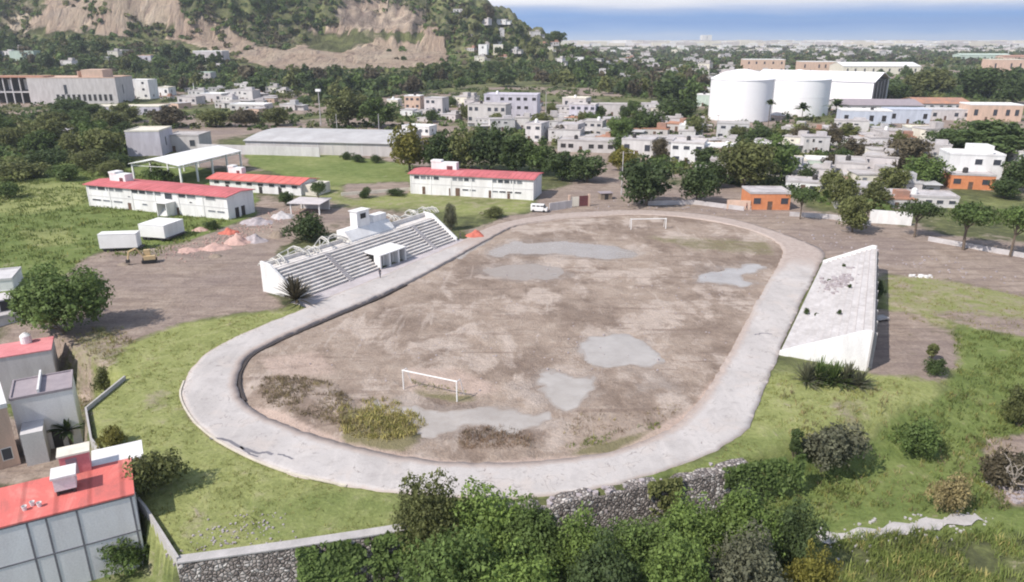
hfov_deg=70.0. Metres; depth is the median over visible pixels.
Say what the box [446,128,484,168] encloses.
tree
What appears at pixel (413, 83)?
tree
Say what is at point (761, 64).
house
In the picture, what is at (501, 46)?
house
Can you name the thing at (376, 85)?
tree
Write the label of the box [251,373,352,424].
dry weeds
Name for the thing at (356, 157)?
bush
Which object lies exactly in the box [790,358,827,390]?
agave
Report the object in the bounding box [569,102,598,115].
house
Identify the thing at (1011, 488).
dead tree
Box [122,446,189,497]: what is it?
bush
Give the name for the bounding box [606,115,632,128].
tree
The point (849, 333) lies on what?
bleacher
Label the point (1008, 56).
house
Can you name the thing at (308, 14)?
tree
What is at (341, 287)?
pavement
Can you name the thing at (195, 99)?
house
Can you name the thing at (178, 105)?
house
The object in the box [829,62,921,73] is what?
hall building
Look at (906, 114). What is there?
house
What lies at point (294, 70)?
tree
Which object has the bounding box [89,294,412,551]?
slope grass
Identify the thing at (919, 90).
tree
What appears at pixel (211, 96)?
house
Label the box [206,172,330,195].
school building
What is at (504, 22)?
house
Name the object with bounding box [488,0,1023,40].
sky
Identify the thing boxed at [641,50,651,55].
house
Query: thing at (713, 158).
house
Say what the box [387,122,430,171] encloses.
tree
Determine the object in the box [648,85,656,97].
tree
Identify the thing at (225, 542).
grass tufts
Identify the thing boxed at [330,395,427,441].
tall grass
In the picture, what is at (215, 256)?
rubble heap
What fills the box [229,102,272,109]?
house
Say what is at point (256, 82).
tree
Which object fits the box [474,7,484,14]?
tree
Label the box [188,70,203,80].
tree
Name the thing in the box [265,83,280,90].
house
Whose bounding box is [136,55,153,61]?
house
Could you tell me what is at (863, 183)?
house
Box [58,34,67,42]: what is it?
tree
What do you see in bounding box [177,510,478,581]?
retaining wall
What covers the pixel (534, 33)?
house
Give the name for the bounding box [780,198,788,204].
window
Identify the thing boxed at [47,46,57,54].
tree
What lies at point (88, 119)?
tree
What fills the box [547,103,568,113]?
house
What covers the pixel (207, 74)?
house
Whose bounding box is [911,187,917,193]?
water tank
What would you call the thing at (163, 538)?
boundary wall
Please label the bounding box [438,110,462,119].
house
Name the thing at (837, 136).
tree
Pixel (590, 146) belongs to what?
window
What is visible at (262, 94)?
house
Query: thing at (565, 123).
house
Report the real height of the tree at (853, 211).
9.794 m
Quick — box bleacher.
[779,245,878,371]
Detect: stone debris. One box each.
[523,462,712,568]
[820,509,992,561]
[909,274,932,277]
[982,477,1023,503]
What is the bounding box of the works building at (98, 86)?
[26,69,134,103]
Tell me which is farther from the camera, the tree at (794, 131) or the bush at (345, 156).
the tree at (794, 131)
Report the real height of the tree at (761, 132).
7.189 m
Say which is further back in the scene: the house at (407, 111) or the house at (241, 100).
the house at (241, 100)
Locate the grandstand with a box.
[260,207,456,299]
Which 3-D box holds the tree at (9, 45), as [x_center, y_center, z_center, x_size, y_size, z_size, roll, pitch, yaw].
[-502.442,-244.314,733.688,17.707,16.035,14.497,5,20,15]
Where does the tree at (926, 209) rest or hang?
on the ground at (168, 294)
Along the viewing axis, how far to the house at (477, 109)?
370.20 m
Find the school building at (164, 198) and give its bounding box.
[82,178,255,219]
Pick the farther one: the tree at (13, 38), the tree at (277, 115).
the tree at (13, 38)
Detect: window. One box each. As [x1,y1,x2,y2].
[0,446,13,460]
[63,85,67,94]
[88,185,96,189]
[97,186,105,190]
[114,188,122,191]
[138,190,145,194]
[164,193,172,199]
[176,193,185,197]
[186,194,195,198]
[189,140,195,145]
[205,196,215,200]
[560,143,565,147]
[568,143,573,147]
[588,144,593,148]
[644,145,649,151]
[672,145,678,149]
[753,198,761,203]
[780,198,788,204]
[869,115,873,121]
[881,115,886,121]
[936,200,943,203]
[948,200,955,204]
[953,178,961,183]
[973,109,978,115]
[974,159,983,164]
[981,179,990,185]
[992,109,997,115]
[992,159,1001,165]
[1005,109,1010,115]
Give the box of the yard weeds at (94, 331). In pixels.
[57,325,135,410]
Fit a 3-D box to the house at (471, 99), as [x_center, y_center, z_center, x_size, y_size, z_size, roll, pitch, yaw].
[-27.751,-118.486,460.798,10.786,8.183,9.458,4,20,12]
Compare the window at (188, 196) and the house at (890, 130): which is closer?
the window at (188, 196)
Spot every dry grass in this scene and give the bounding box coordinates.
[770,374,1015,511]
[885,276,1023,334]
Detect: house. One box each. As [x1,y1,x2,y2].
[0,49,13,56]
[0,266,22,291]
[0,292,21,326]
[0,336,59,403]
[0,383,20,469]
[0,458,144,581]
[8,51,40,60]
[9,369,82,465]
[60,58,77,65]
[91,440,142,465]
[98,104,167,114]
[107,48,123,56]
[124,126,172,155]
[132,79,158,98]
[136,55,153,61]
[158,86,176,95]
[159,93,174,98]
[169,101,191,108]
[170,131,211,151]
[177,95,204,103]
[180,88,208,95]
[193,50,229,61]
[199,71,216,80]
[200,92,229,101]
[208,86,224,91]
[214,101,235,107]
[218,94,237,101]
[225,89,260,97]
[229,99,254,101]
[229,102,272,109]
[232,87,258,99]
[234,82,247,87]
[245,107,265,113]
[251,98,266,102]
[260,92,269,96]
[263,97,277,102]
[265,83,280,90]
[273,87,296,97]
[279,100,308,110]
[387,98,401,105]
[400,108,422,115]
[402,123,436,135]
[404,94,423,108]
[416,116,435,121]
[418,107,435,113]
[424,96,448,112]
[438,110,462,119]
[453,8,465,14]
[453,92,474,106]
[459,96,477,107]
[465,45,477,50]
[467,102,511,121]
[467,116,490,125]
[471,92,479,100]
[474,54,489,61]
[477,115,514,130]
[478,44,488,54]
[482,17,491,24]
[484,92,540,116]
[493,44,503,54]
[497,19,511,24]
[499,28,503,36]
[509,47,523,53]
[513,113,531,128]
[525,120,549,141]
[529,30,544,37]
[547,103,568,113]
[548,45,555,51]
[548,110,558,118]
[548,116,565,126]
[548,124,595,140]
[550,40,558,45]
[555,56,567,65]
[555,121,584,133]
[557,136,615,152]
[558,113,571,116]
[562,96,590,104]
[564,116,577,121]
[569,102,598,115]
[581,118,606,133]
[592,58,604,61]
[595,131,613,136]
[598,102,626,115]
[600,127,645,133]
[603,116,622,122]
[613,58,627,62]
[622,135,657,156]
[633,122,669,134]
[640,134,674,138]
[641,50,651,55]
[641,58,654,62]
[641,101,658,107]
[665,114,682,122]
[665,135,699,152]
[666,118,689,130]
[667,134,684,136]
[670,137,707,163]
[679,123,702,134]
[679,126,702,136]
[693,58,705,62]
[693,66,715,76]
[695,156,722,169]
[696,93,709,105]
[698,60,712,68]
[701,116,712,128]
[706,142,734,151]
[708,138,721,141]
[712,134,737,142]
[716,120,749,138]
[718,53,731,58]
[718,67,735,73]
[719,62,734,67]
[740,59,785,69]
[741,186,791,209]
[754,138,779,143]
[779,156,811,174]
[781,121,808,130]
[782,130,808,144]
[785,168,805,176]
[785,175,828,191]
[789,131,830,152]
[795,61,837,70]
[795,161,834,176]
[804,155,825,164]
[822,125,840,129]
[830,51,842,55]
[830,135,849,144]
[831,186,860,208]
[834,117,869,131]
[834,155,867,171]
[834,169,847,178]
[836,108,892,126]
[842,51,853,56]
[844,179,870,194]
[847,164,894,181]
[849,131,878,137]
[853,134,873,141]
[857,140,883,144]
[862,148,899,168]
[864,131,893,144]
[865,142,889,152]
[870,123,894,127]
[870,128,902,134]
[874,189,916,207]
[876,49,887,55]
[881,107,931,123]
[881,171,942,189]
[885,188,959,207]
[902,125,928,130]
[903,130,916,137]
[912,121,946,138]
[924,107,967,119]
[924,143,943,158]
[929,139,952,147]
[938,143,1006,179]
[942,168,996,189]
[959,102,1023,121]
[981,59,1023,70]
[995,55,1023,58]
[1006,149,1023,161]
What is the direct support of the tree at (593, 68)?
on the ground at (168, 294)
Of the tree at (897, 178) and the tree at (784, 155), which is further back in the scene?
the tree at (784, 155)
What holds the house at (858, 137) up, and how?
on the ground at (168, 294)
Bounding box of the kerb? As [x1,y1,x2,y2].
[179,380,346,486]
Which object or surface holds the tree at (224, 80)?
on the ground at (168, 294)
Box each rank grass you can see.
[765,328,1023,523]
[822,519,1023,581]
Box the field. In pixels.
[237,215,782,462]
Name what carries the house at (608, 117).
on the ground at (168, 294)
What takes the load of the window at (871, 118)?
in the house at (875, 116)
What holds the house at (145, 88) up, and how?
on the ground at (168, 294)
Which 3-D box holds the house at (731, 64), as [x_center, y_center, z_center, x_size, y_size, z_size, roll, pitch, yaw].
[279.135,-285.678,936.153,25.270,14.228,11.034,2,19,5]
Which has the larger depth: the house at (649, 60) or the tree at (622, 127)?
the house at (649, 60)
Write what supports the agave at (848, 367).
on the ground at (168, 294)
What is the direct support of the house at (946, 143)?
on the ground at (168, 294)
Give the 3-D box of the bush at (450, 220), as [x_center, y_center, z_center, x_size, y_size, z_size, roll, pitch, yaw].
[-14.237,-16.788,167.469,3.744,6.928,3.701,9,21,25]
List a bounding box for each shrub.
[279,211,331,241]
[359,186,370,197]
[385,187,407,195]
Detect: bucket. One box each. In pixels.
[21,504,26,510]
[29,500,34,506]
[36,501,41,506]
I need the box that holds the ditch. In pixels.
[238,284,406,401]
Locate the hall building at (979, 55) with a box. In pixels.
[952,53,1009,58]
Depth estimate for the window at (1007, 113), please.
383.81 m
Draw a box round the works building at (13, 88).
[0,75,54,103]
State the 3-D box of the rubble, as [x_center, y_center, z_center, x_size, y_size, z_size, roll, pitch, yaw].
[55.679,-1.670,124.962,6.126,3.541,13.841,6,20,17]
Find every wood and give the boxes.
[0,38,384,98]
[0,108,134,164]
[296,58,710,103]
[558,43,1023,73]
[884,59,1023,99]
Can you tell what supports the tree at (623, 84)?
on the ground at (168, 294)
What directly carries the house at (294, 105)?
on the ground at (168, 294)
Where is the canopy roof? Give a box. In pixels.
[128,145,241,182]
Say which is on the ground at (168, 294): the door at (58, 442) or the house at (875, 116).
the house at (875, 116)
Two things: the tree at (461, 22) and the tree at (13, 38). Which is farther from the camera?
the tree at (461, 22)
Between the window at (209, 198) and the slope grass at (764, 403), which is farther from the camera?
the window at (209, 198)
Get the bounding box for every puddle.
[373,399,542,438]
[456,238,637,258]
[483,264,563,280]
[526,368,597,422]
[576,333,664,374]
[696,263,766,286]
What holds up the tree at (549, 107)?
on the ground at (168, 294)
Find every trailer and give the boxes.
[97,230,144,251]
[138,217,186,240]
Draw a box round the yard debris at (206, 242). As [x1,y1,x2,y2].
[158,206,332,261]
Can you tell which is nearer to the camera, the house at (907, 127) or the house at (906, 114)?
the house at (907, 127)
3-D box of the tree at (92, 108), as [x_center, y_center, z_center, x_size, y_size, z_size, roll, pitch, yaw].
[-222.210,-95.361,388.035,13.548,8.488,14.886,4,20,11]
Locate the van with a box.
[531,203,547,212]
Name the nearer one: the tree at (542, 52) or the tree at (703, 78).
the tree at (703, 78)
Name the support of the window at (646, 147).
in the house at (639, 144)
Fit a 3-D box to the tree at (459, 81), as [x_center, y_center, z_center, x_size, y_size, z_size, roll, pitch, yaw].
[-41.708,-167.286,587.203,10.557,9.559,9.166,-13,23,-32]
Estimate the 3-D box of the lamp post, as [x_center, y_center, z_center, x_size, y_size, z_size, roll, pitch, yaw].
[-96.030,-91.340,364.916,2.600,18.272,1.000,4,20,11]
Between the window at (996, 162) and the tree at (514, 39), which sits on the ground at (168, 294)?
the tree at (514, 39)
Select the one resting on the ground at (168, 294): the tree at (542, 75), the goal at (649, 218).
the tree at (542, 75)
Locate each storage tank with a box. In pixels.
[708,69,775,122]
[771,69,832,116]
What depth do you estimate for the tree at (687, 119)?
337.73 m
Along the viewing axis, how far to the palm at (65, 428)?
89.71 m
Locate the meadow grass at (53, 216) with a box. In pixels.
[0,169,246,277]
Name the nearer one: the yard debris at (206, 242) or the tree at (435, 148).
the yard debris at (206, 242)
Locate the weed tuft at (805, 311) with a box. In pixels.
[803,307,809,313]
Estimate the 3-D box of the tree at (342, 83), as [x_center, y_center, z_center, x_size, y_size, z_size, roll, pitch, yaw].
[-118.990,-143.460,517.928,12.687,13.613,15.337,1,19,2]
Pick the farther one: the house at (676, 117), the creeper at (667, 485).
the house at (676, 117)
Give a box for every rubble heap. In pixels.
[117,262,130,265]
[178,247,199,253]
[192,227,207,231]
[199,242,231,251]
[208,254,221,257]
[217,228,239,234]
[223,233,250,245]
[239,217,272,225]
[245,233,268,243]
[268,230,286,238]
[270,211,294,219]
[464,230,483,237]
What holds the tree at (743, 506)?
on the ground at (168, 294)
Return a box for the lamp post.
[315,89,321,125]
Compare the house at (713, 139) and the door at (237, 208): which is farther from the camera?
the house at (713, 139)
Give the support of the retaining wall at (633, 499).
on the ground at (168, 294)
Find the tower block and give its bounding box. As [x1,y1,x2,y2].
[700,35,711,39]
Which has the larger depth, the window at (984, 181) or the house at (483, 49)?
the house at (483, 49)
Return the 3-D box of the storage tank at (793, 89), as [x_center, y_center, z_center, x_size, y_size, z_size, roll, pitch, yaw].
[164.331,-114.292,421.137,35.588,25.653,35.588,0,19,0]
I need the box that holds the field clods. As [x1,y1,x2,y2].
[309,250,756,397]
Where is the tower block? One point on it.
(705, 37)
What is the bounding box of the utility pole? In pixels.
[620,151,623,194]
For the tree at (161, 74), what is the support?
on the ground at (168, 294)
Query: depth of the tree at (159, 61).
710.24 m
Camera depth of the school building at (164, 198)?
183.11 m
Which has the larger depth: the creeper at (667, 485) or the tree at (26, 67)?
the tree at (26, 67)
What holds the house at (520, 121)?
on the ground at (168, 294)
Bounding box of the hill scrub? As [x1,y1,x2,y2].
[0,0,564,86]
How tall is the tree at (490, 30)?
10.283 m
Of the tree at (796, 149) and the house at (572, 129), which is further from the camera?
the house at (572, 129)
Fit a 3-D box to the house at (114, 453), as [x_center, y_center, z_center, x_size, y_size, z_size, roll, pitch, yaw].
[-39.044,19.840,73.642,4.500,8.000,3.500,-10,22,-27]
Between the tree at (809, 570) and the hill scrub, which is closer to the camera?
the tree at (809, 570)
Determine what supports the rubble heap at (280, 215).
on the ground at (168, 294)
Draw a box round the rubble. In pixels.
[818,267,858,293]
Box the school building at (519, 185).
[407,167,542,199]
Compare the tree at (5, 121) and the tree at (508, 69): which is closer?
the tree at (5, 121)
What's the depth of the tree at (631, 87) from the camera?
540.18 m
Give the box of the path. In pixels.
[817,513,983,544]
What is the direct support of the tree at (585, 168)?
on the ground at (168, 294)
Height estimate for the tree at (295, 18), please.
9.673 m
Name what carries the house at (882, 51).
on the ground at (168, 294)
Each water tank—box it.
[19,332,31,343]
[49,463,76,495]
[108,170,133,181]
[227,164,245,173]
[431,159,458,169]
[812,174,817,179]
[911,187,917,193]
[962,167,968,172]
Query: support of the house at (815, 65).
on the ground at (168, 294)
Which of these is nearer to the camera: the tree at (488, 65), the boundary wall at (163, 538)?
the boundary wall at (163, 538)
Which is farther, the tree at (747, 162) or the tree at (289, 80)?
the tree at (289, 80)
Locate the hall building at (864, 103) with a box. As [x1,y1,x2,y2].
[828,99,924,108]
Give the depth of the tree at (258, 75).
585.88 m
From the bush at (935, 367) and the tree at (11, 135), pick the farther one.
the tree at (11, 135)
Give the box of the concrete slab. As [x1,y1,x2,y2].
[876,314,889,321]
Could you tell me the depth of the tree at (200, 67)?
643.20 m
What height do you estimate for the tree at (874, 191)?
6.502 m
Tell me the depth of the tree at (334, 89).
508.07 m
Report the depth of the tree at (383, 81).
570.11 m
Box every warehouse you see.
[243,128,422,156]
[760,69,890,99]
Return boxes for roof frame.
[257,233,351,265]
[386,206,438,220]
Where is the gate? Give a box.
[568,194,589,206]
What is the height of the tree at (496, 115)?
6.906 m
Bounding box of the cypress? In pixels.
[789,428,803,458]
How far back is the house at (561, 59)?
800.85 m
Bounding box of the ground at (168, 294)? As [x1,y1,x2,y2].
[0,0,1023,581]
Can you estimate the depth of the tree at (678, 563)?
57.26 m
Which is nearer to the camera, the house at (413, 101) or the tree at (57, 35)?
the house at (413, 101)
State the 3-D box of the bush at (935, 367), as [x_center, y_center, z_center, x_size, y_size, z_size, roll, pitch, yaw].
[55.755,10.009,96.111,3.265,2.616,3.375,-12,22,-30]
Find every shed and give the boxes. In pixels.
[287,197,331,214]
[598,191,612,199]
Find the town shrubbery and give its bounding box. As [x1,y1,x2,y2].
[0,86,1017,210]
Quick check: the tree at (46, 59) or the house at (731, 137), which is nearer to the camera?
the house at (731, 137)
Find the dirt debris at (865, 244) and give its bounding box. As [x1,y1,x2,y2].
[595,200,1016,283]
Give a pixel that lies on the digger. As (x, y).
(148, 256)
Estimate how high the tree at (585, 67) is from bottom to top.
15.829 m
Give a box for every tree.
[0,114,18,130]
[0,126,27,146]
[1,34,7,40]
[1,39,17,50]
[3,260,115,332]
[8,32,19,44]
[16,129,57,149]
[17,45,32,56]
[19,61,33,73]
[22,115,75,140]
[27,53,35,62]
[34,52,46,63]
[37,53,54,66]
[38,111,72,128]
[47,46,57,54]
[48,96,72,111]
[53,31,65,39]
[54,51,70,62]
[54,96,88,112]
[55,48,68,54]
[57,129,85,152]
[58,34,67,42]
[64,114,100,135]
[67,33,84,44]
[67,109,90,122]
[71,40,86,51]
[76,59,87,68]
[77,119,123,147]
[77,128,125,155]
[78,103,105,118]
[81,61,97,69]
[90,41,104,53]
[91,108,129,130]
[94,36,109,47]
[109,102,140,120]
[112,121,138,138]
[114,56,132,69]
[123,50,135,58]
[128,53,138,60]
[130,60,144,71]
[145,105,187,125]
[151,57,165,67]
[155,69,169,78]
[159,44,173,56]
[159,75,170,84]
[166,74,180,86]
[170,52,187,64]
[171,44,191,55]
[171,48,185,55]
[173,63,189,74]
[178,77,188,88]
[186,62,197,70]
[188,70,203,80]
[189,73,204,86]
[191,53,208,65]
[194,64,206,72]
[194,108,232,126]
[206,62,219,70]
[209,51,225,64]
[220,75,227,84]
[226,108,262,126]
[228,1,237,9]
[231,60,239,69]
[237,65,245,74]
[241,65,261,80]
[246,76,265,91]
[249,0,257,5]
[252,72,266,83]
[254,17,262,24]
[260,106,291,123]
[271,2,278,9]
[278,191,294,204]
[280,19,287,24]
[282,71,302,88]
[285,64,301,75]
[287,27,294,33]
[290,14,299,21]
[295,73,304,80]
[296,71,317,87]
[298,63,308,71]
[303,10,312,18]
[305,79,324,96]
[310,181,326,197]
[311,21,318,27]
[312,66,326,78]
[321,77,333,93]
[322,87,367,124]
[326,64,343,77]
[327,83,340,96]
[330,76,342,84]
[334,74,359,91]
[338,79,351,94]
[350,72,369,88]
[356,96,400,127]
[363,65,379,78]
[369,80,383,91]
[375,76,387,86]
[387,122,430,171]
[388,74,404,86]
[389,467,470,570]
[398,74,423,91]
[398,521,501,581]
[412,61,424,74]
[421,66,434,80]
[421,130,456,164]
[424,109,437,120]
[429,62,444,76]
[434,68,447,80]
[440,61,450,71]
[443,475,527,570]
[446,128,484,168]
[448,96,456,105]
[449,15,457,23]
[452,69,463,79]
[453,77,465,87]
[458,104,467,118]
[459,18,465,25]
[461,6,473,16]
[461,22,467,29]
[462,121,512,169]
[469,21,480,30]
[469,61,480,69]
[469,71,480,82]
[470,35,478,42]
[472,537,559,581]
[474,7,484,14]
[476,11,486,20]
[476,39,483,46]
[483,3,491,10]
[484,61,494,71]
[486,9,494,17]
[488,27,492,34]
[489,33,501,42]
[489,113,501,116]
[493,27,500,33]
[494,69,516,84]
[495,133,535,170]
[499,493,572,579]
[500,66,511,73]
[503,43,513,50]
[508,34,521,43]
[515,24,524,33]
[515,58,527,68]
[521,136,554,171]
[526,42,536,53]
[529,112,553,120]
[530,37,539,45]
[533,69,551,82]
[539,48,545,55]
[541,150,578,179]
[545,30,566,41]
[545,104,557,113]
[548,71,559,86]
[549,501,624,579]
[556,69,576,84]
[558,527,644,581]
[567,57,583,70]
[567,91,580,95]
[567,151,607,181]
[572,67,588,79]
[574,110,588,120]
[575,62,590,75]
[581,61,598,72]
[584,111,602,118]
[596,75,615,92]
[596,105,606,115]
[598,70,605,76]
[604,514,675,581]
[605,64,619,77]
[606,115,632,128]
[606,119,635,136]
[607,145,637,170]
[608,132,632,148]
[615,76,632,92]
[618,100,640,117]
[618,154,676,205]
[626,66,637,74]
[626,78,642,95]
[630,101,644,108]
[630,108,669,129]
[633,529,718,581]
[637,74,650,84]
[639,78,652,91]
[640,70,661,83]
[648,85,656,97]
[650,137,667,155]
[651,486,730,571]
[652,79,678,102]
[655,97,704,119]
[661,75,683,89]
[664,69,673,76]
[675,72,686,81]
[677,65,695,72]
[677,79,705,99]
[678,161,721,199]
[683,67,697,79]
[683,117,706,125]
[684,114,707,134]
[691,73,697,81]
[691,146,720,163]
[693,69,705,77]
[696,73,709,84]
[696,82,707,87]
[700,517,792,581]
[704,160,729,184]
[707,482,797,572]
[716,139,781,187]
[727,125,749,139]
[731,136,750,149]
[742,127,777,139]
[753,132,801,175]
[769,496,831,578]
[770,122,833,138]
[774,538,843,581]
[786,188,820,218]
[787,144,801,154]
[788,125,810,135]
[797,164,817,176]
[819,167,846,189]
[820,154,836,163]
[821,123,845,143]
[825,172,860,206]
[834,146,854,155]
[836,193,876,231]
[837,138,874,155]
[840,123,861,136]
[861,181,894,204]
[873,166,912,188]
[882,136,934,161]
[884,148,911,169]
[886,80,912,98]
[889,129,910,141]
[893,198,947,237]
[900,65,911,74]
[902,74,916,87]
[902,153,956,183]
[904,69,915,76]
[906,67,956,91]
[908,55,914,61]
[908,83,924,96]
[922,127,966,148]
[934,57,945,67]
[940,119,1023,156]
[944,201,1000,249]
[954,65,1012,94]
[961,86,976,93]
[988,178,1021,197]
[988,204,1023,256]
[993,69,1023,102]
[999,154,1023,189]
[1004,454,1023,492]
[1006,66,1023,78]
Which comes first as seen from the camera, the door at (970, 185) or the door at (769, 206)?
the door at (769, 206)
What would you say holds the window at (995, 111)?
in the house at (1006, 111)
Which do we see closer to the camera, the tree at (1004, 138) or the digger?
the digger
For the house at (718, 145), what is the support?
on the ground at (168, 294)
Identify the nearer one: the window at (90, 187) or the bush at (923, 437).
the bush at (923, 437)
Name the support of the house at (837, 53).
on the ground at (168, 294)
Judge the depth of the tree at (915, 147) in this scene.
240.30 m
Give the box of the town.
[561,40,1023,52]
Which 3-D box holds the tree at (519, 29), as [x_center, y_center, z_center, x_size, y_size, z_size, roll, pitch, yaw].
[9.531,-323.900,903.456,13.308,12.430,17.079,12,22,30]
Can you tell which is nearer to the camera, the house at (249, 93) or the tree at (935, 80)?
the house at (249, 93)
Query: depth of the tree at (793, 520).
64.04 m
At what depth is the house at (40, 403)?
88.80 m
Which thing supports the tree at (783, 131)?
on the ground at (168, 294)
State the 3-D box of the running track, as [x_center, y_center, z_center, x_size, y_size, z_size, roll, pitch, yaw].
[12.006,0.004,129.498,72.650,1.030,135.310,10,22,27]
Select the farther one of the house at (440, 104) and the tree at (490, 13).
the tree at (490, 13)
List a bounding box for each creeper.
[295,529,414,581]
[647,476,683,521]
[721,453,806,504]
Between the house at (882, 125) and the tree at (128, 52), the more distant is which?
the tree at (128, 52)
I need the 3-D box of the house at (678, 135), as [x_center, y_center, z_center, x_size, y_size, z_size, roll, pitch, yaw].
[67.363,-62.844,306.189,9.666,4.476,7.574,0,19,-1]
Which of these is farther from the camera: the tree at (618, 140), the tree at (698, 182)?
the tree at (618, 140)
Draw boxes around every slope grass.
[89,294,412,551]
[685,372,943,467]
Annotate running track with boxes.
[179,210,824,499]
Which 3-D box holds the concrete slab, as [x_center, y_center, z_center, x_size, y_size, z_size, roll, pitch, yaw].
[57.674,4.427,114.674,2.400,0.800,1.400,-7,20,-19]
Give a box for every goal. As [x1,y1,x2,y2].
[402,368,464,401]
[629,218,666,228]
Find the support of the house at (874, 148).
on the ground at (168, 294)
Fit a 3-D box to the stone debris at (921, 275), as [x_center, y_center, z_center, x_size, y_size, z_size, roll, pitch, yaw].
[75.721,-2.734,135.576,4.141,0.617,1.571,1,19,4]
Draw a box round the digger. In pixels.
[125,248,156,263]
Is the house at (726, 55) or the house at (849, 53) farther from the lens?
the house at (849, 53)
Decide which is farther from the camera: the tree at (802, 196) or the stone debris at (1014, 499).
the tree at (802, 196)
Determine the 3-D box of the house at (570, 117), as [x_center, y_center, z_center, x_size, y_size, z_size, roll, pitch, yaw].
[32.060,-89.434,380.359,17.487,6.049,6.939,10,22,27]
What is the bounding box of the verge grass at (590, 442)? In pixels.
[565,422,661,447]
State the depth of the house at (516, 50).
840.89 m
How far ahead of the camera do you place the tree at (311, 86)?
514.02 m
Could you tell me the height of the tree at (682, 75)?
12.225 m
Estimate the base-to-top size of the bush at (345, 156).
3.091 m
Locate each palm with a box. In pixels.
[46,418,84,444]
[764,99,775,125]
[795,102,810,115]
[821,98,849,116]
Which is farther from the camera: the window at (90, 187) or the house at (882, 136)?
the house at (882, 136)
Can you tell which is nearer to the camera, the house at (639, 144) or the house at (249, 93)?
the house at (639, 144)
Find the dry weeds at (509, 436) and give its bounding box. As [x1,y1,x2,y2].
[456,424,535,448]
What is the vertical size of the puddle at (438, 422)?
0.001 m
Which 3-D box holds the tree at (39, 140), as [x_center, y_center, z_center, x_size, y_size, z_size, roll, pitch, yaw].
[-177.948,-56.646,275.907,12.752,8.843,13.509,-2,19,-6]
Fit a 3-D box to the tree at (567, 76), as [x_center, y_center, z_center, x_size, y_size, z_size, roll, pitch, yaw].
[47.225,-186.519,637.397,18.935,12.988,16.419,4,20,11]
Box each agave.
[273,273,322,308]
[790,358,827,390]
[797,355,841,388]
[820,360,855,389]
[824,359,870,391]
[843,366,878,393]
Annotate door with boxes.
[51,431,63,447]
[65,457,79,473]
[235,207,239,217]
[241,205,245,215]
[455,188,459,195]
[767,201,772,209]
[968,182,972,188]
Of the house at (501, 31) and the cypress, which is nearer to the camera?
the cypress
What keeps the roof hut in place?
on the house at (54, 537)
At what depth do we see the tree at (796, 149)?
252.84 m
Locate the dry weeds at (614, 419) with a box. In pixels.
[563,404,681,437]
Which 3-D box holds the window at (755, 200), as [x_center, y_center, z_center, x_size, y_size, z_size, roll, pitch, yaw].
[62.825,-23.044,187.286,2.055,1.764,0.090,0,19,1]
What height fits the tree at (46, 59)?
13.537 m
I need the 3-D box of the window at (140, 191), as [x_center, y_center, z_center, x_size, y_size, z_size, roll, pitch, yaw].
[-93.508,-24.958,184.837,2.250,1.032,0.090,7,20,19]
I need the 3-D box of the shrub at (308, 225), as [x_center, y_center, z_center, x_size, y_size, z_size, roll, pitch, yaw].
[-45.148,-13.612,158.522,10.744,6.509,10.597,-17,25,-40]
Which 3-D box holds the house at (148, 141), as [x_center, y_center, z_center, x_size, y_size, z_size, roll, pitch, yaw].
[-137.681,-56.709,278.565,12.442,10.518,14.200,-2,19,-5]
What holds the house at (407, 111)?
on the ground at (168, 294)
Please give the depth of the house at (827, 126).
321.89 m
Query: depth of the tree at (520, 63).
754.43 m
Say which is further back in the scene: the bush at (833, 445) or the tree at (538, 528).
the bush at (833, 445)
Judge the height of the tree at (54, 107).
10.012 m
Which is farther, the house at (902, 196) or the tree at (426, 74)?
the tree at (426, 74)
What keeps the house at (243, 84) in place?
on the ground at (168, 294)
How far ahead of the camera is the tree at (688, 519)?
63.90 m
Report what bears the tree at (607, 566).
on the ground at (168, 294)
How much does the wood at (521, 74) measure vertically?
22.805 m
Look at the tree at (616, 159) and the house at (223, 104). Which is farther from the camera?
the house at (223, 104)
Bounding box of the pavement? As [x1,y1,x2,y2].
[291,239,463,306]
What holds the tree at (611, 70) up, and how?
on the ground at (168, 294)
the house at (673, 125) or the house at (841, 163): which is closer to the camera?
the house at (841, 163)
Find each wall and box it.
[85,376,178,573]
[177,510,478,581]
[197,144,319,156]
[341,187,410,195]
[485,458,750,566]
[549,200,571,210]
[648,200,744,210]
[726,200,750,209]
[789,212,870,225]
[869,210,912,225]
[928,236,1023,257]
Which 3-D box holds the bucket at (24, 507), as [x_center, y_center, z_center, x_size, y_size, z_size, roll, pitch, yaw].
[-42.301,18.827,63.422,0.440,0.420,0.440,0,19,0]
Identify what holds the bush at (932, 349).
on the ground at (168, 294)
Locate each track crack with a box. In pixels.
[209,437,273,454]
[240,446,257,456]
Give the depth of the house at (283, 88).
539.17 m
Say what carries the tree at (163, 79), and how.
on the ground at (168, 294)
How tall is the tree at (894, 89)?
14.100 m
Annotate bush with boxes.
[0,156,53,181]
[0,180,25,199]
[13,148,71,166]
[44,163,81,181]
[65,149,110,169]
[87,159,127,175]
[89,366,109,392]
[93,424,129,448]
[96,531,149,579]
[105,152,139,166]
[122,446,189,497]
[139,163,174,181]
[201,220,221,230]
[339,152,350,159]
[349,152,365,161]
[370,154,382,162]
[443,202,457,228]
[479,205,504,218]
[798,421,872,472]
[877,279,886,297]
[887,417,946,459]
[922,357,951,376]
[922,472,974,515]
[925,343,939,358]
[972,445,1023,490]
[996,383,1023,425]
[1016,450,1023,480]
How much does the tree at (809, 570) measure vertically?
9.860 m
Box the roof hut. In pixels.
[56,441,91,473]
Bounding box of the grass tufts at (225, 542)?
[165,511,296,565]
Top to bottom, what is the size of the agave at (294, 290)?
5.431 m
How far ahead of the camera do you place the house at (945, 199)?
190.63 m
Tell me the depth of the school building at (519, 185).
202.85 m

